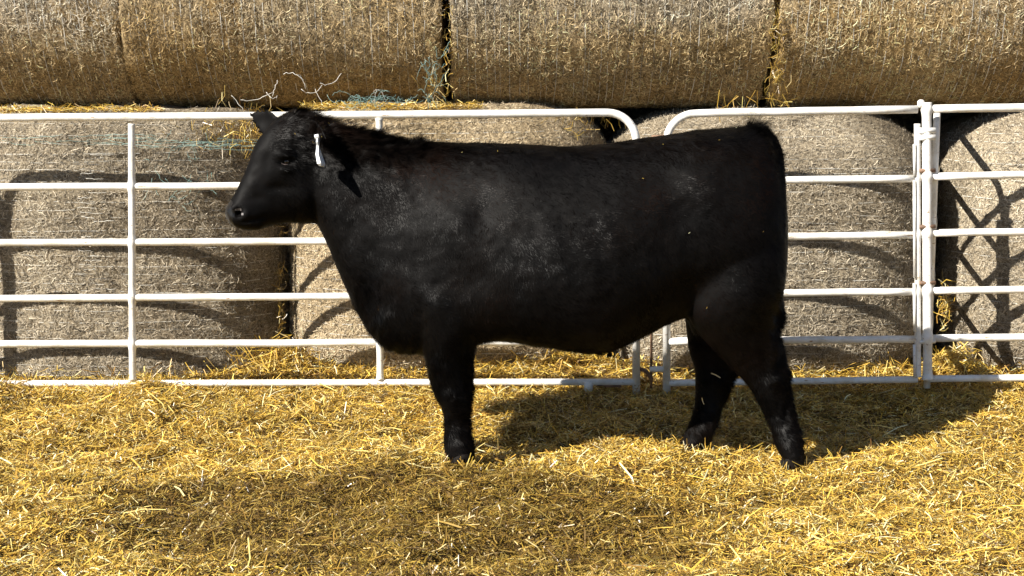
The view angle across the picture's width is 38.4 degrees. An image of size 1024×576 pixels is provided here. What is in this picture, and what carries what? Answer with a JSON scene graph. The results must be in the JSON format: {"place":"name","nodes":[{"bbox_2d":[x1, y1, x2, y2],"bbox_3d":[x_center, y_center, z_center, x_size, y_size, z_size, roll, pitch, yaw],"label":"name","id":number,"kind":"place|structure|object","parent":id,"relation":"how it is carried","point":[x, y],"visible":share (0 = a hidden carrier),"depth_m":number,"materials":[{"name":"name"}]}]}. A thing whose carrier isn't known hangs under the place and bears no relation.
{"place":"outdoors","nodes":[
{"label":"outdoors","id":0,"kind":"place"},
{"bbox_2d":[0,331,1023,575],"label":"ground","id":1,"kind":"structure","parent":0,"point":[534,538],"depth_m":6.00,"materials":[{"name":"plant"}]},
{"bbox_2d":[0,85,295,379],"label":"round bale","id":2,"kind":"object","parent":1,"relation":"on","point":[195,151],"visible":0.58,"depth_m":7.47,"materials":[{"name":"plant"}]},
{"bbox_2d":[0,0,139,106],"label":"round bale","id":3,"kind":"object","parent":2,"relation":"on","point":[60,52],"visible":0.54,"depth_m":7.43},
{"bbox_2d":[116,0,456,110],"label":"round bale","id":4,"kind":"object","parent":2,"relation":"on","point":[277,53],"visible":0.84,"depth_m":7.41,"materials":[{"name":"plant"}]},
{"bbox_2d":[0,109,652,393],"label":"fence panel","id":5,"kind":"object","parent":1,"relation":"on","point":[132,343],"visible":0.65,"depth_m":7.17,"materials":[{"name":"white paint"}]},
{"bbox_2d":[286,98,606,371],"bbox_3d":[-0.344,-0.286,8.257,1.788,1.553,1.796,0,7,0],"label":"round bale","id":6,"kind":"object","parent":1,"relation":"on","point":[313,269],"visible":0.32,"depth_m":7.50,"materials":[{"name":"plant"}]},
{"bbox_2d":[225,102,807,471],"bbox_3d":[0.033,-0.009,6.178,2.420,1.555,0.741,0,7,0],"label":"cow","id":7,"kind":"object","parent":1,"relation":"on","point":[449,258],"visible":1,"depth_m":5.94},
{"bbox_2d":[577,107,664,140],"bbox_3d":[0.500,-0.487,10.001,1.793,1.528,1.779,0,7,0],"label":"round bale","id":8,"kind":"object","parent":1,"relation":"on","point":[609,131],"depth_m":9.05},
{"bbox_2d":[540,103,959,375],"bbox_3d":[1.209,-0.257,8.216,2.188,1.567,1.814,0,7,0],"label":"round bale","id":9,"kind":"object","parent":1,"relation":"on","point":[844,145],"visible":0.33,"depth_m":7.39,"materials":[{"name":"plant"}]},
{"bbox_2d":[448,0,802,132],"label":"round bale","id":10,"kind":"object","parent":9,"relation":"on","point":[621,54],"visible":0.9,"depth_m":7.43,"materials":[{"name":"plant"}]},
{"bbox_2d":[758,0,1023,110],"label":"round bale","id":11,"kind":"object","parent":9,"relation":"on","point":[849,53],"visible":0.69,"depth_m":7.42},
{"bbox_2d":[649,105,921,393],"bbox_3d":[1.322,-0.172,7.073,1.324,1.403,0.042,0,7,2],"label":"fence panel","id":12,"kind":"object","parent":1,"relation":"on","point":[669,341],"visible":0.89,"depth_m":7.05,"materials":[{"name":"white paint"}]},
{"bbox_2d":[875,111,963,134],"bbox_3d":[2.250,-0.487,10.001,1.793,1.528,1.779,0,7,0],"label":"round bale","id":13,"kind":"object","parent":1,"relation":"on","point":[907,121],"depth_m":9.05},
{"bbox_2d":[923,113,940,388],"bbox_3d":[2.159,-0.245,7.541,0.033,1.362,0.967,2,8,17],"label":"fence post","id":14,"kind":"object","parent":1,"relation":"on","point":[935,156],"visible":0.54,"depth_m":7.05,"materials":[{"name":"white metal"}]},
{"bbox_2d":[913,100,1023,381],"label":"fence panel","id":15,"kind":"object","parent":1,"relation":"on","point":[929,231],"visible":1,"depth_m":7.02,"materials":[{"name":"white paint"}]},
{"bbox_2d":[920,112,1023,371],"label":"round bale","id":16,"kind":"object","parent":1,"relation":"on","point":[981,142],"visible":0.6,"depth_m":7.56}
]}

